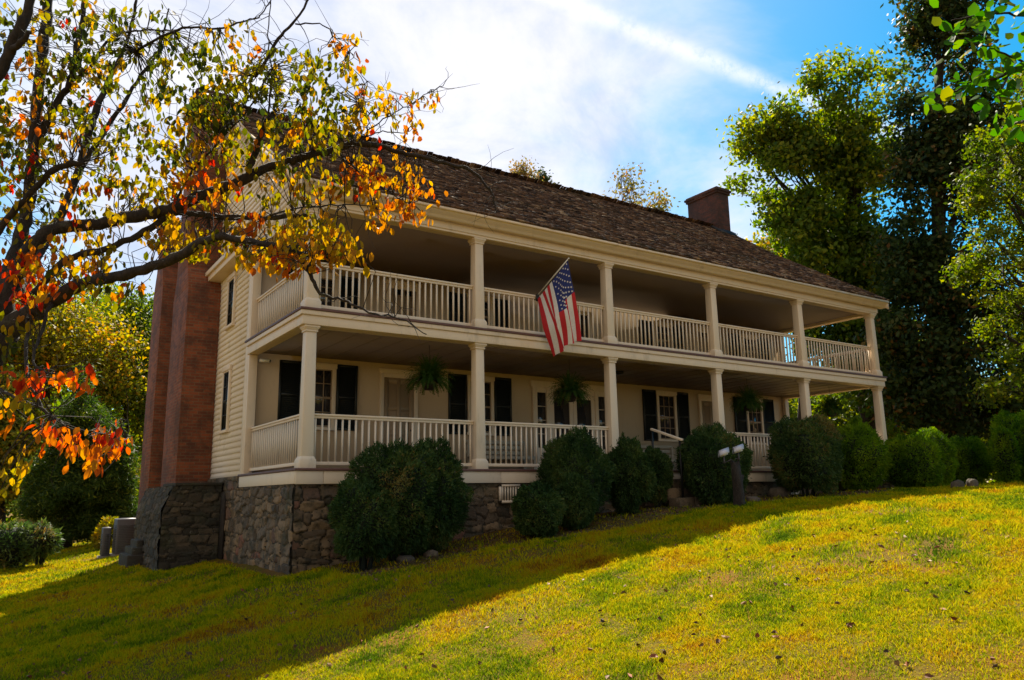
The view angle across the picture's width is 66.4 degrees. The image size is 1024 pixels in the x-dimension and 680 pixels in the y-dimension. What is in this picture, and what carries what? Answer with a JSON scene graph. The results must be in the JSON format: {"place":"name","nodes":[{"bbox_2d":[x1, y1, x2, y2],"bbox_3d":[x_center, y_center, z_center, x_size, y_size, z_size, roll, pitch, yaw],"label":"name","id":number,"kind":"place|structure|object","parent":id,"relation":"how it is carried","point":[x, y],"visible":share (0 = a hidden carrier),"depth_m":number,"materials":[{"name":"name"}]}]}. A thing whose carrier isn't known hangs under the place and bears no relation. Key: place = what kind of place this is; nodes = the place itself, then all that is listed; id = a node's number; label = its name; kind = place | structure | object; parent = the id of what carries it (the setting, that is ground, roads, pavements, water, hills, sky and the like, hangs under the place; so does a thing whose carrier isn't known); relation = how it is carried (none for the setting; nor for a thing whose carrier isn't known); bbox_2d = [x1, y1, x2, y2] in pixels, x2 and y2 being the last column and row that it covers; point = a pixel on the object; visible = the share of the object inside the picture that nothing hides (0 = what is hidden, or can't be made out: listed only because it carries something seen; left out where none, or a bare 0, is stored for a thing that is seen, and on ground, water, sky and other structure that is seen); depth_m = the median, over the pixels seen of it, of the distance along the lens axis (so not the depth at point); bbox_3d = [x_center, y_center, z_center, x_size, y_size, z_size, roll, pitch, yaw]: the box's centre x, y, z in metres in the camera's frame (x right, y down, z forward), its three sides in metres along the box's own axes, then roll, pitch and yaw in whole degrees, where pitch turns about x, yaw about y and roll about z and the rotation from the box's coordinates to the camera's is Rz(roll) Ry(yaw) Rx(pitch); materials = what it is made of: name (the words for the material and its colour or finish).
{"place":"outdoors","nodes":[
{"label":"outdoors","id":0,"kind":"place"},
{"bbox_2d":[0,480,1023,679],"bbox_3d":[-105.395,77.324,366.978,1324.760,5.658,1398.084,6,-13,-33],"label":"ground","id":1,"kind":"structure","parent":0,"point":[917,670],"depth_m":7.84,"materials":[{"name":"green plant"}]},
{"bbox_2d":[0,360,58,525],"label":"autumn tree","id":2,"kind":"object","parent":1,"relation":"on","point":[11,438],"visible":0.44,"depth_m":31.95,"materials":[{"name":"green plant"}]},
{"bbox_2d":[0,517,65,569],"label":"laurel bush","id":3,"kind":"object","parent":1,"relation":"on","point":[25,542],"visible":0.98,"depth_m":20.34,"materials":[{"name":"green plant"}]},
{"bbox_2d":[9,362,141,548],"bbox_3d":[-14.620,4.011,26.777,4.295,6.433,3.803,6,-13,-33],"label":"cedar tree","id":4,"kind":"object","parent":1,"relation":"on","point":[76,503],"visible":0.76,"depth_m":25.97,"materials":[{"name":"green plant"}]},
{"bbox_2d":[2,273,149,523],"bbox_3d":[-22.231,2.903,37.322,10.724,12.808,11.273,6,-13,-33],"label":"autumn tree","id":5,"kind":"object","parent":1,"relation":"on","point":[70,348],"visible":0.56,"depth_m":36.95,"materials":[{"name":"yellow plant"}]},
{"bbox_2d":[53,280,152,406],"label":"autumn tree","id":6,"kind":"object","parent":1,"relation":"on","point":[77,301],"visible":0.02,"depth_m":50.77,"materials":[{"name":"yellow plant"}]},
{"bbox_2d":[97,527,111,558],"bbox_3d":[-11.084,5.582,21.329,0.320,0.942,0.470,6,-13,-33],"label":"air conditioner","id":7,"kind":"object","parent":1,"relation":"on","point":[105,542],"visible":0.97,"depth_m":21.20,"materials":[{"name":"grey metal"}]},
{"bbox_2d":[90,515,119,549],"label":"yellow shrub","id":8,"kind":"object","parent":1,"relation":"on","point":[97,532],"visible":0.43,"depth_m":24.02,"materials":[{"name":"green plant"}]},
{"bbox_2d":[58,279,153,470],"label":"autumn tree","id":9,"kind":"object","parent":1,"relation":"on","point":[138,411],"visible":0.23,"depth_m":41.36,"materials":[{"name":"green plant"}]},
{"bbox_2d":[109,518,135,556],"bbox_3d":[-10.561,5.445,21.405,0.690,1.120,0.770,6,-13,-33],"label":"air conditioner","id":10,"kind":"object","parent":1,"relation":"on","point":[123,532],"visible":0.7,"depth_m":21.13,"materials":[{"name":"grey metal"}]},
{"bbox_2d":[113,421,142,502],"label":"autumn tree","id":11,"kind":"object","parent":1,"relation":"on","point":[136,473],"depth_m":45.35,"materials":[{"name":"green plant"}]},
{"bbox_2d":[118,539,143,567],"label":"stone steps","id":12,"kind":"structure","parent":1,"relation":"on","point":[132,554],"depth_m":17.77,"materials":[{"name":"grey stone"}]},
{"bbox_2d":[0,0,519,497],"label":"dogwood tree","id":13,"kind":"object","parent":1,"relation":"on","point":[22,268],"visible":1,"depth_m":7.37,"materials":[{"name":"orange plant"}]},
{"bbox_2d":[327,436,474,570],"bbox_3d":[-1.848,2.707,13.202,1.620,2.241,2.731,-8,-13,32],"label":"boxwood bush","id":14,"kind":"object","parent":1,"relation":"on","point":[393,502],"visible":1,"depth_m":12.72,"materials":[{"name":"green plant"}]},
{"bbox_2d":[396,555,414,562],"bbox_3d":[-1.750,3.597,12.812,0.304,0.145,0.213,6,-13,-33],"label":"rock","id":15,"kind":"object","parent":1,"relation":"on","point":[400,558],"visible":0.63,"depth_m":12.74,"materials":[{"name":"grey stone"}]},
{"bbox_2d":[423,550,437,556],"bbox_3d":[-1.361,3.607,13.155,0.254,0.163,0.180,6,-13,-33],"label":"rock","id":16,"kind":"object","parent":1,"relation":"on","point":[430,553],"visible":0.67,"depth_m":13.09,"materials":[{"name":"grey stone"}]},
{"bbox_2d":[6,340,1003,522],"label":"woodland","id":17,"kind":"object","parent":1,"relation":"on","point":[11,517],"depth_m":66.21,"materials":[{"name":"green plant"}]},
{"bbox_2d":[5,483,1014,679],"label":"fallen leaves","id":18,"kind":"object","parent":1,"relation":"on","point":[848,624],"visible":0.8,"depth_m":7.56,"materials":[{"name":"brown plant"}]},
{"bbox_2d":[134,87,893,573],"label":"house","id":19,"kind":"structure","parent":1,"relation":"on","point":[694,317],"depth_m":18.44,"materials":[{"name":"beige paint"}]},
{"bbox_2d":[217,364,232,434],"bbox_3d":[-6.559,1.361,17.891,0.085,1.540,0.740,6,-13,-33],"label":"window","id":20,"kind":"structure","parent":19,"relation":"in","point":[227,370],"depth_m":17.89,"materials":[{"name":"beige paint"}]},
{"bbox_2d":[223,271,237,330],"bbox_3d":[-6.596,-0.915,18.343,0.085,1.300,0.740,6,-13,-33],"label":"window","id":21,"kind":"structure","parent":19,"relation":"in","point":[231,292],"depth_m":18.34,"materials":[{"name":"beige paint"}]},
{"bbox_2d":[258,359,270,362],"bbox_3d":[-5.305,0.445,16.713,0.316,0.092,0.153,-5,-12,20],"label":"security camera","id":22,"kind":"object","parent":19,"relation":"attached to","point":[264,360],"visible":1,"depth_m":16.67,"materials":[{"name":"white plastic"}]},
{"bbox_2d":[315,362,337,430],"bbox_3d":[-4.289,1.250,17.412,0.830,1.500,0.085,6,-13,-33],"label":"window","id":23,"kind":"structure","parent":19,"relation":"in","point":[325,380],"depth_m":17.51,"materials":[{"name":"beige paint"}]},
{"bbox_2d":[321,272,338,306],"bbox_3d":[-4.325,-1.036,17.866,0.830,1.070,0.085,6,-13,-33],"label":"window","id":24,"kind":"structure","parent":19,"relation":"in","point":[323,274],"depth_m":18.00,"materials":[{"name":"beige paint"}]},
{"bbox_2d":[378,368,418,449],"bbox_3d":[-2.659,1.900,18.377,1.040,2.430,0.087,6,-13,-33],"label":"door","id":25,"kind":"structure","parent":19,"relation":"in","point":[394,401],"depth_m":18.44,"materials":[{"name":"beige paint"}]},
{"bbox_2d":[385,279,421,316],"bbox_3d":[-2.631,-0.535,18.906,0.960,1.800,0.087,6,-13,-33],"label":"door","id":26,"kind":"structure","parent":19,"relation":"in","point":[386,280],"depth_m":18.99,"materials":[{"name":"beige paint"}]},
{"bbox_2d":[402,345,456,394],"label":"hanging fern","id":27,"kind":"object","parent":19,"relation":"hanging from","point":[430,378],"visible":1,"depth_m":16.07,"materials":[{"name":"green plant"}]},
{"bbox_2d":[466,293,492,325],"bbox_3d":[-0.815,-0.637,20.156,0.850,1.070,0.085,6,-13,-33],"label":"window","id":28,"kind":"structure","parent":19,"relation":"in","point":[485,297],"depth_m":20.31,"materials":[{"name":"beige paint"}]},
{"bbox_2d":[467,375,496,435],"bbox_3d":[-0.779,1.649,19.702,0.850,1.500,0.085,6,-13,-33],"label":"window","id":29,"kind":"structure","parent":19,"relation":"in","point":[488,381],"depth_m":19.82,"materials":[{"name":"beige paint"}]},
{"bbox_2d":[466,440,536,468],"bbox_3d":[-0.257,2.910,19.445,1.800,0.849,0.550,6,-13,-33],"label":"bench","id":30,"kind":"object","parent":19,"relation":"on","point":[503,452],"visible":0.31,"depth_m":19.66,"materials":[{"name":"paint"}]},
{"bbox_2d":[534,258,581,356],"bbox_3d":[0.843,-0.628,16.488,1.182,1.984,0.450,-9,-14,34],"label":"flag","id":31,"kind":"object","parent":19,"relation":"attached to","point":[556,300],"visible":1,"depth_m":16.26,"materials":[{"name":"fabric"}]},
{"bbox_2d":[551,394,573,445],"bbox_3d":[1.345,2.516,20.979,0.765,2.130,0.041,6,-13,-33],"label":"door","id":32,"kind":"structure","parent":19,"relation":"in","point":[562,414],"depth_m":21.08,"materials":[{"name":"beige paint"}]},
{"bbox_2d":[547,369,593,405],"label":"hanging fern","id":33,"kind":"object","parent":19,"relation":"hanging from","point":[570,389],"visible":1,"depth_m":18.06,"materials":[{"name":"green plant"}]},
{"bbox_2d":[573,396,595,438],"bbox_3d":[1.987,2.589,21.397,0.755,2.130,0.041,6,-13,-33],"label":"door","id":34,"kind":"structure","parent":19,"relation":"in","point":[584,415],"depth_m":21.54,"materials":[{"name":"beige paint"}]},
{"bbox_2d":[578,311,591,337],"bbox_3d":[1.986,0.028,21.933,0.720,1.730,0.041,6,-13,-33],"label":"door","id":35,"kind":"structure","parent":19,"relation":"in","point":[581,312],"depth_m":22.10,"materials":[{"name":"beige paint"}]},
{"bbox_2d":[641,445,675,469],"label":"stairs","id":36,"kind":"structure","parent":19,"relation":"on","point":[670,451],"depth_m":22.86,"materials":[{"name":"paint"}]},
{"bbox_2d":[653,320,672,347],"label":"window","id":37,"kind":"structure","parent":19,"relation":"in","point":[654,325],"depth_m":23.72,"materials":[{"name":"black glass"}]},
{"bbox_2d":[656,390,678,441],"bbox_3d":[4.612,2.262,23.218,0.880,1.500,0.085,6,-13,-33],"label":"window","id":38,"kind":"structure","parent":19,"relation":"in","point":[666,403],"depth_m":23.24,"materials":[{"name":"beige paint"}]},
{"bbox_2d":[694,325,707,351],"bbox_3d":[6.123,0.460,24.617,0.960,1.800,0.087,6,-13,-33],"label":"door","id":39,"kind":"structure","parent":19,"relation":"in","point":[694,325],"depth_m":24.60,"materials":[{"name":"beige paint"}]},
{"bbox_2d":[697,394,712,427],"bbox_3d":[6.170,2.904,24.137,1.040,2.430,0.087,6,-13,-33],"label":"door","id":40,"kind":"structure","parent":19,"relation":"in","point":[705,410],"depth_m":24.17,"materials":[{"name":"beige paint"}]},
{"bbox_2d":[729,378,767,414],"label":"hanging fern","id":41,"kind":"object","parent":19,"relation":"hanging from","point":[747,402],"visible":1,"depth_m":21.44,"materials":[{"name":"green plant"}]},
{"bbox_2d":[741,333,758,358],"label":"window","id":42,"kind":"structure","parent":19,"relation":"in","point":[741,333],"depth_m":25.83,"materials":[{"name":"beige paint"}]},
{"bbox_2d":[746,399,766,444],"bbox_3d":[7.888,2.635,25.356,0.860,1.500,0.085,6,-13,-33],"label":"window","id":43,"kind":"structure","parent":19,"relation":"in","point":[755,422],"depth_m":25.37,"materials":[{"name":"beige paint"}]},
{"bbox_2d":[813,391,848,418],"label":"hanging fern","id":44,"kind":"object","parent":19,"relation":"hanging from","point":[831,407],"visible":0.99,"depth_m":23.44,"materials":[{"name":"green plant"}]},
{"bbox_2d":[508,156,544,181],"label":"bare tree","id":45,"kind":"object","parent":1,"relation":"on","point":[523,169],"visible":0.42,"depth_m":45.61,"materials":[{"name":"yellow plant"}]},
{"bbox_2d":[531,166,559,183],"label":"bare tree","id":46,"kind":"object","parent":1,"relation":"on","point":[542,173],"visible":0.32,"depth_m":47.86,"materials":[{"name":"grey plant"}]},
{"bbox_2d":[510,471,601,537],"bbox_3d":[0.768,2.955,14.017,1.908,1.227,1.087,6,-13,-33],"label":"boxwood bush","id":47,"kind":"object","parent":1,"relation":"on","point":[539,509],"visible":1,"depth_m":13.68,"materials":[{"name":"green plant"}]},
{"bbox_2d":[535,425,617,511],"bbox_3d":[1.226,2.652,15.320,1.615,2.011,1.641,6,-13,-33],"label":"boxwood bush","id":48,"kind":"object","parent":1,"relation":"on","point":[583,454],"visible":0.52,"depth_m":14.96,"materials":[{"name":"green plant"}]},
{"bbox_2d":[323,488,895,575],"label":"mulch","id":49,"kind":"object","parent":1,"relation":"on","point":[559,533],"visible":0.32,"depth_m":14.31,"materials":[{"name":"brown wood"}]},
{"bbox_2d":[606,431,658,514],"bbox_3d":[2.392,2.741,16.059,1.184,1.740,1.178,6,-13,-33],"label":"boxwood bush","id":50,"kind":"object","parent":1,"relation":"on","point":[633,483],"visible":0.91,"depth_m":15.73,"materials":[{"name":"green plant"}]},
{"bbox_2d":[602,162,680,211],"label":"sparse tree","id":51,"kind":"object","parent":1,"relation":"on","point":[662,203],"visible":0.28,"depth_m":41.44,"materials":[{"name":"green plant"}]},
{"bbox_2d":[645,445,673,507],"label":"boxwood bush","id":52,"kind":"object","parent":1,"relation":"on","point":[661,462],"visible":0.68,"depth_m":16.81,"materials":[{"name":"green plant"}]},
{"bbox_2d":[673,421,754,505],"bbox_3d":[4.455,2.746,17.330,1.964,1.931,1.852,6,-13,-33],"label":"boxwood bush","id":53,"kind":"object","parent":1,"relation":"on","point":[707,476],"visible":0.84,"depth_m":16.72,"materials":[{"name":"green plant"}]},
{"bbox_2d":[730,460,745,505],"bbox_3d":[4.570,2.898,15.780,0.306,0.978,0.364,-3,-11,11],"label":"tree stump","id":54,"kind":"object","parent":1,"relation":"on","point":[738,488],"visible":0.9,"depth_m":15.67,"materials":[{"name":"grey wood"}]},
{"bbox_2d":[718,447,733,463],"bbox_3d":[4.337,2.328,15.800,0.319,0.331,0.170,-2,-11,4],"label":"floodlight","id":55,"kind":"object","parent":54,"relation":"attached to","point":[723,452],"visible":1,"depth_m":15.76,"materials":[{"name":"white plastic"}]},
{"bbox_2d":[732,444,743,461],"bbox_3d":[4.571,2.279,15.800,0.198,0.368,0.170,-2,-11,4],"label":"floodlight","id":56,"kind":"object","parent":54,"relation":"on","point":[737,449],"visible":1,"depth_m":15.76,"materials":[{"name":"white plastic"}]},
{"bbox_2d":[745,496,759,501],"bbox_3d":[5.441,3.616,17.647,0.372,0.185,0.248,6,-13,-33],"label":"rock","id":57,"kind":"object","parent":1,"relation":"on","point":[747,498],"visible":0.59,"depth_m":17.57,"materials":[{"name":"grey stone"}]},
{"bbox_2d":[767,487,790,496],"bbox_3d":[6.470,3.722,18.857,0.643,0.365,0.434,6,-13,-33],"label":"rock","id":58,"kind":"object","parent":1,"relation":"on","point":[777,491],"visible":0.52,"depth_m":18.69,"materials":[{"name":"grey stone"}]},
{"bbox_2d":[786,354,815,419],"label":"background tree","id":59,"kind":"object","parent":1,"relation":"on","point":[792,407],"depth_m":48.33,"materials":[{"name":"green plant"}]},
{"bbox_2d":[763,412,847,496],"bbox_3d":[7.130,2.800,19.000,2.306,2.085,2.004,6,-13,-33],"label":"boxwood bush","id":60,"kind":"object","parent":1,"relation":"on","point":[806,453],"visible":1,"depth_m":18.37,"materials":[{"name":"green plant"}]},
{"bbox_2d":[737,230,877,419],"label":"background tree","id":61,"kind":"object","parent":1,"relation":"on","point":[764,242],"visible":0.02,"depth_m":42.97,"materials":[{"name":"green plant"}]},
{"bbox_2d":[715,42,982,431],"bbox_3d":[15.718,-3.712,36.524,12.156,21.230,8.208,6,-13,-33],"label":"broadleaf tree","id":62,"kind":"object","parent":1,"relation":"on","point":[838,150],"visible":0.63,"depth_m":35.93,"materials":[{"name":"green plant"}]},
{"bbox_2d":[794,356,916,439],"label":"background tree","id":63,"kind":"object","parent":1,"relation":"on","point":[841,420],"visible":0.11,"depth_m":50.40,"materials":[{"name":"green plant"}]},
{"bbox_2d":[835,414,894,490],"bbox_3d":[9.359,3.022,20.989,1.731,2.127,1.662,6,-13,-33],"label":"boxwood bush","id":64,"kind":"object","parent":1,"relation":"on","point":[864,451],"visible":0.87,"depth_m":20.57,"materials":[{"name":"green plant"}]},
{"bbox_2d":[884,426,959,487],"bbox_3d":[11.259,3.244,21.485,2.860,1.806,1.676,10,-15,-43],"label":"boxwood bush","id":65,"kind":"object","parent":1,"relation":"on","point":[923,457],"visible":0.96,"depth_m":20.71,"materials":[{"name":"green plant"}]},
{"bbox_2d":[852,0,1023,480],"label":"evergreen tree","id":66,"kind":"object","parent":1,"relation":"on","point":[943,355],"visible":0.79,"depth_m":30.21,"materials":[{"name":"green plant"}]},
{"bbox_2d":[950,480,964,487],"bbox_3d":[11.248,3.686,19.742,0.366,0.322,0.267,6,-13,-33],"label":"rock","id":67,"kind":"object","parent":1,"relation":"on","point":[956,483],"visible":0.51,"depth_m":19.65,"materials":[{"name":"grey stone"}]},
{"bbox_2d":[916,0,1023,145],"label":"leafy tree","id":68,"kind":"object","parent":1,"relation":"on","point":[978,22],"visible":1,"depth_m":4.23,"materials":[{"name":"green plant"}]},
{"bbox_2d":[950,435,993,483],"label":"boxwood bush","id":69,"kind":"object","parent":1,"relation":"on","point":[973,457],"visible":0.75,"depth_m":24.13,"materials":[{"name":"green plant"}]},
{"bbox_2d":[966,478,977,486],"bbox_3d":[11.702,3.686,19.902,0.332,0.325,0.227,6,-13,-33],"label":"rock","id":70,"kind":"object","parent":1,"relation":"on","point":[971,482],"visible":0.54,"depth_m":19.82,"materials":[{"name":"grey stone"}]},
{"bbox_2d":[938,64,1023,412],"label":"feathery tree","id":71,"kind":"object","parent":1,"relation":"on","point":[978,197],"visible":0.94,"depth_m":21.96,"materials":[{"name":"green plant"}]},
{"bbox_2d":[965,433,1004,482],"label":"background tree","id":72,"kind":"object","parent":1,"relation":"on","point":[985,440],"visible":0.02,"depth_m":45.23,"materials":[{"name":"green plant"}]},
{"bbox_2d":[987,409,1023,482],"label":"boxwood bush","id":73,"kind":"object","parent":1,"relation":"on","point":[1004,445],"visible":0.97,"depth_m":23.27,"materials":[{"name":"green plant"}]},
{"bbox_2d":[1019,442,1023,475],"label":"boxwood bush","id":74,"kind":"object","parent":1,"relation":"on","point":[1022,469],"visible":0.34,"depth_m":23.69,"materials":[{"name":"green plant"}]},
{"bbox_2d":[0,0,1023,481],"label":"sky","id":75,"kind":"structure","parent":0,"point":[582,89],"materials":[{"name":"blue"}]}
]}

